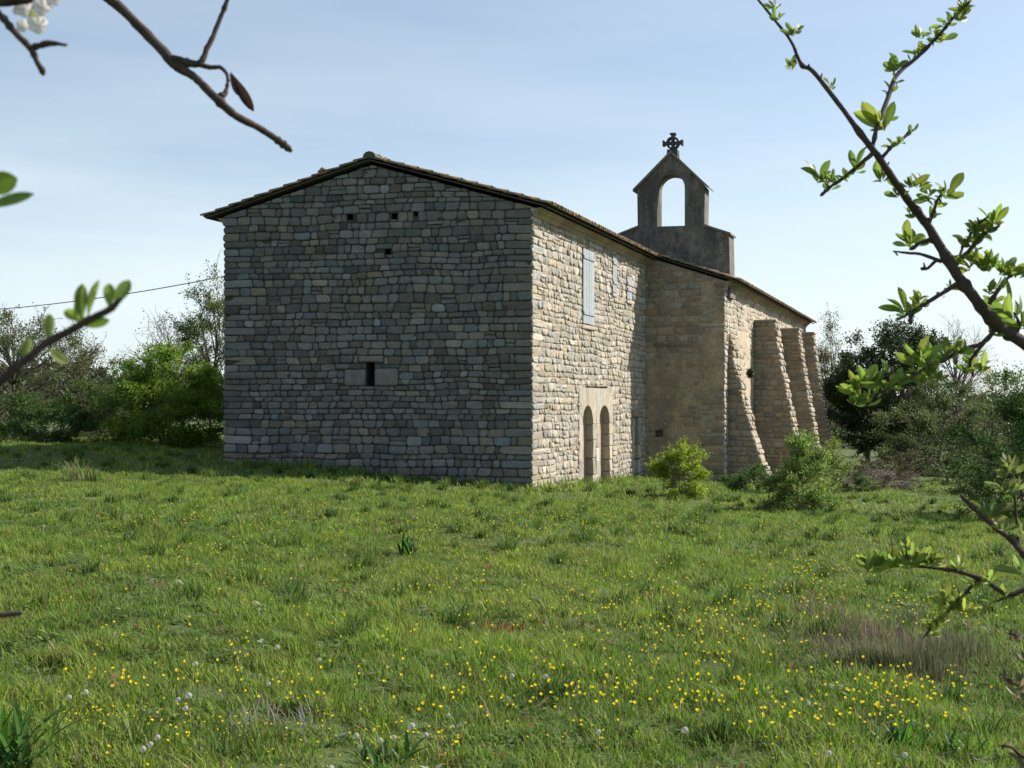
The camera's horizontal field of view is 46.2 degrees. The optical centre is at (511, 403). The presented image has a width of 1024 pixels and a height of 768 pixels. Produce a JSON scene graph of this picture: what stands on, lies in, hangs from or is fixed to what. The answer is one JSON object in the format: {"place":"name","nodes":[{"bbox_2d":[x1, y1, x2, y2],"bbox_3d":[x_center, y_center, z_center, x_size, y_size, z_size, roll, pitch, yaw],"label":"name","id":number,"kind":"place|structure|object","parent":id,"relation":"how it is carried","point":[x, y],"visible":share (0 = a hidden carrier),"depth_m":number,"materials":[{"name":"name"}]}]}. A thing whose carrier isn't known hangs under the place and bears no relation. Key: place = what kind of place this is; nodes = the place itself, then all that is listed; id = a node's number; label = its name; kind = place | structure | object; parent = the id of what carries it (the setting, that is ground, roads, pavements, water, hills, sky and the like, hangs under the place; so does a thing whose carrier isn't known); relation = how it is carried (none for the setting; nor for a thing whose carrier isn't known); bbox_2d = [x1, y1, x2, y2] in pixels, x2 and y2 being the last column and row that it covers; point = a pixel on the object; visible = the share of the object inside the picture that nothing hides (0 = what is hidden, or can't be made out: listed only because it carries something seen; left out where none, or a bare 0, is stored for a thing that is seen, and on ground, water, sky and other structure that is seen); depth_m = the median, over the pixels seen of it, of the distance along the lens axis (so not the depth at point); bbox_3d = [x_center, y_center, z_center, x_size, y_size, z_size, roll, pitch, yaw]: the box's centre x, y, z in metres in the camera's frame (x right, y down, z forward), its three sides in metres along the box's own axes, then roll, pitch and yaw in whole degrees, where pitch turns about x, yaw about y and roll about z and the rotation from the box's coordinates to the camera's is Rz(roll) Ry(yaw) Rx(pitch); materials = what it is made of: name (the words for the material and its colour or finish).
{"place":"outdoors","nodes":[
{"label":"outdoors","id":0,"kind":"place"},
{"bbox_2d":[0,611,23,617],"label":"bare twig","id":1,"kind":"object","parent":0,"point":[11,614],"visible":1,"depth_m":0.44,"materials":[{"name":"wood"}]},
{"bbox_2d":[0,171,33,206],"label":"leafy twig","id":2,"kind":"object","parent":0,"point":[8,181],"visible":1,"depth_m":0.42,"materials":[{"name":"green plant"}]},
{"bbox_2d":[0,0,67,75],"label":"blossoming twig","id":3,"kind":"object","parent":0,"point":[36,11],"visible":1,"depth_m":0.59,"materials":[{"name":"white plant"}]},
{"bbox_2d":[0,280,131,386],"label":"leafy twig","id":4,"kind":"object","parent":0,"point":[98,319],"visible":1,"depth_m":0.45,"materials":[{"name":"green plant"}]},
{"bbox_2d":[103,0,292,152],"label":"bare branch","id":5,"kind":"object","parent":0,"point":[181,65],"visible":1,"depth_m":0.84,"materials":[{"name":"brown plant"}]},
{"bbox_2d":[0,416,1023,767],"bbox_3d":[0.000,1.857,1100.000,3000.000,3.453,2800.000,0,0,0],"label":"ground","id":6,"kind":"structure","parent":0,"point":[762,752],"depth_m":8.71,"materials":[{"name":"green plant"}]},
{"bbox_2d":[0,388,54,438],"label":"bush","id":7,"kind":"object","parent":6,"relation":"on","point":[6,405],"visible":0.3,"depth_m":38.86,"materials":[{"name":"green plant"}]},
{"bbox_2d":[0,697,87,767],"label":"broad leaved plant","id":8,"kind":"object","parent":6,"relation":"on","point":[17,737],"visible":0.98,"depth_m":4.85,"materials":[{"name":"green plant"}]},
{"bbox_2d":[0,302,90,436],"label":"sparse tree","id":9,"kind":"object","parent":6,"relation":"on","point":[7,339],"visible":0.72,"depth_m":41.04,"materials":[{"name":"green plant"}]},
{"bbox_2d":[0,394,101,442],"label":"bush","id":10,"kind":"object","parent":6,"relation":"on","point":[31,414],"visible":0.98,"depth_m":37.20,"materials":[{"name":"green plant"}]},
{"bbox_2d":[6,321,126,422],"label":"budding tree","id":11,"kind":"object","parent":6,"relation":"on","point":[92,352],"visible":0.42,"depth_m":43.53,"materials":[{"name":"green plant"}]},
{"bbox_2d":[66,695,71,715],"bbox_3d":[-2.107,1.447,5.702,0.027,0.132,0.027,0,0,-23],"label":"dandelion clock","id":12,"kind":"object","parent":6,"relation":"on","point":[68,696],"visible":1,"depth_m":5.70,"materials":[{"name":"white plant"}]},
{"bbox_2d":[51,455,103,481],"bbox_3d":[-8.730,1.272,24.092,1.170,0.583,0.847,0,0,33],"label":"tall grass tuft","id":13,"kind":"object","parent":6,"relation":"on","point":[76,473],"visible":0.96,"depth_m":24.08,"materials":[{"name":"green plant"}]},
{"bbox_2d":[83,689,87,710],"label":"dandelion clock","id":14,"kind":"object","parent":6,"relation":"on","point":[85,693],"visible":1,"depth_m":5.78,"materials":[{"name":"white plant"}]},
{"bbox_2d":[45,376,141,442],"bbox_3d":[-13.917,0.358,39.939,3.571,2.586,3.160,0,0,-41],"label":"bush","id":15,"kind":"object","parent":6,"relation":"on","point":[90,389],"visible":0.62,"depth_m":39.77,"materials":[{"name":"green plant"}]},
{"bbox_2d":[62,354,164,441],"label":"leafy bush","id":16,"kind":"object","parent":6,"relation":"on","point":[93,400],"visible":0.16,"depth_m":41.07,"materials":[{"name":"green plant"}]},
{"bbox_2d":[147,741,152,764],"bbox_3d":[-1.519,1.475,5.040,0.024,0.115,0.024,0,0,-14],"label":"dandelion clock","id":17,"kind":"object","parent":6,"relation":"on","point":[150,744],"visible":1,"depth_m":5.04,"materials":[{"name":"white plant"}]},
{"bbox_2d":[154,735,159,762],"bbox_3d":[-1.514,1.474,5.120,0.026,0.128,0.026,0,0,34],"label":"dandelion clock","id":18,"kind":"object","parent":6,"relation":"on","point":[156,737],"visible":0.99,"depth_m":5.12,"materials":[{"name":"white plant"}]},
{"bbox_2d":[94,335,224,449],"bbox_3d":[-10.999,-0.253,38.447,4.875,4.026,4.582,0,0,0],"label":"leafy bush","id":19,"kind":"object","parent":6,"relation":"on","point":[151,385],"visible":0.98,"depth_m":37.79,"materials":[{"name":"green plant"}]},
{"bbox_2d":[117,306,212,425],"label":"budding tree","id":20,"kind":"object","parent":6,"relation":"on","point":[163,328],"visible":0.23,"depth_m":48.22,"materials":[{"name":"green plant"}]},
{"bbox_2d":[175,697,180,721],"bbox_3d":[-1.600,1.474,5.753,0.028,0.138,0.028,0,0,-23],"label":"dandelion clock","id":21,"kind":"object","parent":6,"relation":"on","point":[177,700],"visible":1,"depth_m":5.75,"materials":[{"name":"white plant"}]},
{"bbox_2d":[185,692,191,724],"bbox_3d":[-1.553,1.464,5.763,0.032,0.158,0.032,0,0,-43],"label":"dandelion clock","id":22,"kind":"object","parent":6,"relation":"on","point":[188,696],"visible":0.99,"depth_m":5.75,"materials":[{"name":"white plant"}]},
{"bbox_2d":[160,249,224,427],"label":"sparse tree","id":23,"kind":"object","parent":6,"relation":"on","point":[206,325],"visible":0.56,"depth_m":46.68,"materials":[{"name":"green plant"}]},
{"bbox_2d":[186,691,326,735],"bbox_3d":[-1.245,1.510,5.894,0.704,0.161,0.601,0,0,0],"label":"dry tuft","id":24,"kind":"object","parent":6,"relation":"on","point":[273,715],"visible":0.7,"depth_m":5.84,"materials":[{"name":"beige plant"}]},
{"bbox_2d":[353,733,358,756],"bbox_3d":[-0.698,1.540,5.376,0.027,0.133,0.027,0,0,-28],"label":"dandelion clock","id":25,"kind":"object","parent":6,"relation":"on","point":[356,736],"visible":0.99,"depth_m":5.37,"materials":[{"name":"white plant"}]},
{"bbox_2d":[360,730,430,767],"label":"broad leaved plant","id":26,"kind":"object","parent":6,"relation":"on","point":[384,747],"visible":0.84,"depth_m":5.28,"materials":[{"name":"green plant"}]},
{"bbox_2d":[394,532,421,555],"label":"broad leaved plant","id":27,"kind":"object","parent":6,"relation":"on","point":[407,548],"visible":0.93,"depth_m":13.15,"materials":[{"name":"green plant"}]},
{"bbox_2d":[408,722,414,757],"bbox_3d":[-0.454,1.519,5.425,0.032,0.158,0.032,0,0,-40],"label":"dandelion clock","id":28,"kind":"object","parent":6,"relation":"on","point":[411,725],"visible":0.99,"depth_m":5.42,"materials":[{"name":"white plant"}]},
{"bbox_2d":[455,618,541,633],"bbox_3d":[-0.115,1.645,8.858,0.688,0.091,0.629,0,0,0],"label":"sorrel patch","id":29,"kind":"object","parent":6,"relation":"on","point":[506,626],"visible":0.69,"depth_m":8.90,"materials":[{"name":"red plant"}]},
{"bbox_2d":[0,353,1010,447],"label":"distant wood","id":30,"kind":"object","parent":6,"relation":"on","point":[65,389],"visible":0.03,"depth_m":93.72,"materials":[{"name":"green plant"}]},
{"bbox_2d":[19,487,1012,750],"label":"distant wildflowers","id":31,"kind":"object","parent":6,"relation":"on","point":[847,699],"visible":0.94,"depth_m":7.01,"materials":[{"name":"yellow plant"}]},
{"bbox_2d":[200,133,835,488],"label":"stone chapel","id":32,"kind":"structure","parent":6,"relation":"on","point":[402,318],"depth_m":31.24,"materials":[{"name":"stone"}]},
{"bbox_2d":[0,276,221,309],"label":"overhead cable","id":33,"kind":"object","parent":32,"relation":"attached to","point":[103,297],"visible":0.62,"depth_m":55.96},
{"bbox_2d":[581,248,595,330],"bbox_3d":[2.113,-3.280,34.461,0.294,2.296,1.264,0,0,20],"label":"shuttered window","id":34,"kind":"structure","parent":32,"relation":"in","point":[588,260],"depth_m":34.37,"materials":[{"name":"wood"}]},
{"bbox_2d":[578,387,612,481],"bbox_3d":[2.359,1.866,35.292,0.332,4.667,3.497,0,0,20],"label":"arched doorway","id":35,"kind":"structure","parent":32,"relation":"in","point":[595,422],"depth_m":35.10,"materials":[{"name":"stone"}]},
{"bbox_2d":[611,255,617,297],"bbox_3d":[3.074,-3.946,37.038,0.291,1.305,0.604,0,0,20],"label":"shuttered window","id":36,"kind":"structure","parent":32,"relation":"in","point":[614,258],"depth_m":36.96,"materials":[{"name":"wood"}]},
{"bbox_2d":[625,276,632,304],"bbox_3d":[3.688,-3.671,38.687,0.286,0.895,0.744,0,0,20],"label":"shuttered window","id":37,"kind":"structure","parent":32,"relation":"in","point":[629,284],"depth_m":38.53,"materials":[{"name":"wood"}]},
{"bbox_2d":[632,410,640,478],"bbox_3d":[4.002,2.201,39.632,0.374,3.998,1.101,0,0,20],"label":"narrow doorway","id":38,"kind":"structure","parent":32,"relation":"in","point":[636,414],"depth_m":39.85,"materials":[{"name":"stone"}]},
{"bbox_2d":[744,367,754,379],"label":"plant","id":39,"kind":"object","parent":32,"relation":"attached to","point":[750,373],"depth_m":40.84,"materials":[{"name":"green plant"}]},
{"bbox_2d":[596,729,600,753],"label":"dandelion clock","id":40,"kind":"object","parent":6,"relation":"on","point":[598,732],"visible":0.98,"depth_m":5.59,"materials":[{"name":"white plant"}]},
{"bbox_2d":[642,435,712,499],"bbox_3d":[4.182,1.695,30.056,1.815,1.836,1.827,0,0,0],"label":"sapling","id":41,"kind":"object","parent":6,"relation":"on","point":[662,466],"visible":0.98,"depth_m":29.95,"materials":[{"name":"green plant"}]},
{"bbox_2d":[682,727,687,759],"bbox_3d":[0.820,1.609,5.687,0.032,0.159,0.032,0,0,25],"label":"dandelion clock","id":42,"kind":"object","parent":6,"relation":"on","point":[685,729],"visible":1,"depth_m":5.69,"materials":[{"name":"white plant"}]},
{"bbox_2d":[714,462,783,493],"bbox_3d":[6.904,2.158,34.668,2.211,1.012,1.917,0,0,0],"label":"shrub","id":43,"kind":"object","parent":6,"relation":"on","point":[743,479],"visible":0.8,"depth_m":34.38,"materials":[{"name":"green plant"}]},
{"bbox_2d":[750,427,848,512],"bbox_3d":[6.475,1.709,27.248,2.177,2.388,1.974,0,0,0],"label":"bush","id":44,"kind":"object","parent":6,"relation":"on","point":[816,496],"visible":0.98,"depth_m":27.08,"materials":[{"name":"green plant"}]},
{"bbox_2d":[817,302,845,441],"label":"sparse tree","id":45,"kind":"object","parent":6,"relation":"on","point":[825,356],"visible":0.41,"depth_m":66.72,"materials":[{"name":"green plant"}]},
{"bbox_2d":[808,430,860,480],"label":"young bush","id":46,"kind":"object","parent":6,"relation":"on","point":[834,444],"visible":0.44,"depth_m":43.94,"materials":[{"name":"green plant"}]},
{"bbox_2d":[833,468,880,492],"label":"shrub","id":47,"kind":"object","parent":6,"relation":"on","point":[861,481],"visible":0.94,"depth_m":37.30,"materials":[{"name":"green plant"}]},
{"bbox_2d":[821,328,922,464],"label":"evergreen oak","id":48,"kind":"object","parent":6,"relation":"on","point":[835,396],"visible":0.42,"depth_m":61.38,"materials":[{"name":"green plant"}]},
{"bbox_2d":[835,462,927,490],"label":"dry shrub","id":49,"kind":"object","parent":6,"relation":"on","point":[882,476],"visible":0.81,"depth_m":40.19,"materials":[{"name":"brown plant"}]},
{"bbox_2d":[825,315,965,465],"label":"evergreen oak","id":50,"kind":"object","parent":6,"relation":"on","point":[895,341],"visible":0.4,"depth_m":59.38,"materials":[{"name":"green plant"}]},
{"bbox_2d":[870,715,936,751],"bbox_3d":[1.939,1.668,6.053,0.284,0.184,0.337,0,0,-9],"label":"broad leaved plant","id":51,"kind":"object","parent":6,"relation":"on","point":[905,733],"visible":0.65,"depth_m":6.03,"materials":[{"name":"green plant"}]},
{"bbox_2d":[902,752,907,767],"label":"dandelion clock","id":52,"kind":"object","parent":6,"relation":"on","point":[905,754],"visible":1,"depth_m":5.48,"materials":[{"name":"white plant"}]},
{"bbox_2d":[856,446,959,480],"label":"bush","id":53,"kind":"object","parent":6,"relation":"on","point":[909,462],"visible":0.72,"depth_m":46.84,"materials":[{"name":"brown plant"}]},
{"bbox_2d":[863,377,994,474],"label":"olive bush","id":54,"kind":"object","parent":6,"relation":"on","point":[900,442],"visible":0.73,"depth_m":53.38,"materials":[{"name":"green plant"}]},
{"bbox_2d":[918,723,989,761],"bbox_3d":[2.194,1.671,5.938,0.234,0.180,0.292,0,0,-42],"label":"broad leaved plant","id":55,"kind":"object","parent":6,"relation":"on","point":[957,744],"visible":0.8,"depth_m":5.91,"materials":[{"name":"green plant"}]},
{"bbox_2d":[925,314,998,447],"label":"bare tree","id":56,"kind":"object","parent":6,"relation":"on","point":[954,375],"visible":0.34,"depth_m":77.94,"materials":[{"name":"grey plant"}]},
{"bbox_2d":[921,366,1022,471],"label":"olive bush","id":57,"kind":"object","parent":6,"relation":"on","point":[969,397],"visible":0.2,"depth_m":55.96,"materials":[{"name":"green plant"}]},
{"bbox_2d":[921,446,1023,494],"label":"bush","id":58,"kind":"object","parent":6,"relation":"on","point":[931,468],"visible":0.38,"depth_m":39.31,"materials":[{"name":"green plant"}]},
{"bbox_2d":[927,361,1023,519],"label":"dark bush","id":59,"kind":"object","parent":6,"relation":"on","point":[1012,405],"visible":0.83,"depth_m":28.47,"materials":[{"name":"green plant"}]},
{"bbox_2d":[963,397,1023,479],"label":"olive bush","id":60,"kind":"object","parent":6,"relation":"on","point":[998,430],"visible":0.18,"depth_m":48.68,"materials":[{"name":"green plant"}]},
{"bbox_2d":[0,0,1023,400],"label":"sky","id":61,"kind":"structure","parent":0,"point":[571,104],"materials":[{"name":"blue"}]},
{"bbox_2d":[757,0,1023,406],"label":"leafy branch","id":62,"kind":"object","parent":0,"point":[994,313],"visible":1,"depth_m":1.54,"materials":[{"name":"green plant"}]},
{"bbox_2d":[854,533,1023,637],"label":"leafy branch","id":63,"kind":"object","parent":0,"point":[949,600],"visible":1,"depth_m":1.62,"materials":[{"name":"green plant"}]},
{"bbox_2d":[960,452,1023,576],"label":"leafy branch","id":64,"kind":"object","parent":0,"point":[1011,533],"visible":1,"depth_m":1.51,"materials":[{"name":"green plant"}]},
{"bbox_2d":[998,628,1023,700],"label":"leafy branch","id":65,"kind":"object","parent":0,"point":[1009,680],"visible":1,"depth_m":1.40,"materials":[{"name":"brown plant"}]},
{"bbox_2d":[999,741,1023,767],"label":"leafy branch","id":66,"kind":"object","parent":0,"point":[1018,755],"visible":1,"depth_m":1.29,"materials":[{"name":"brown plant"}]}
]}

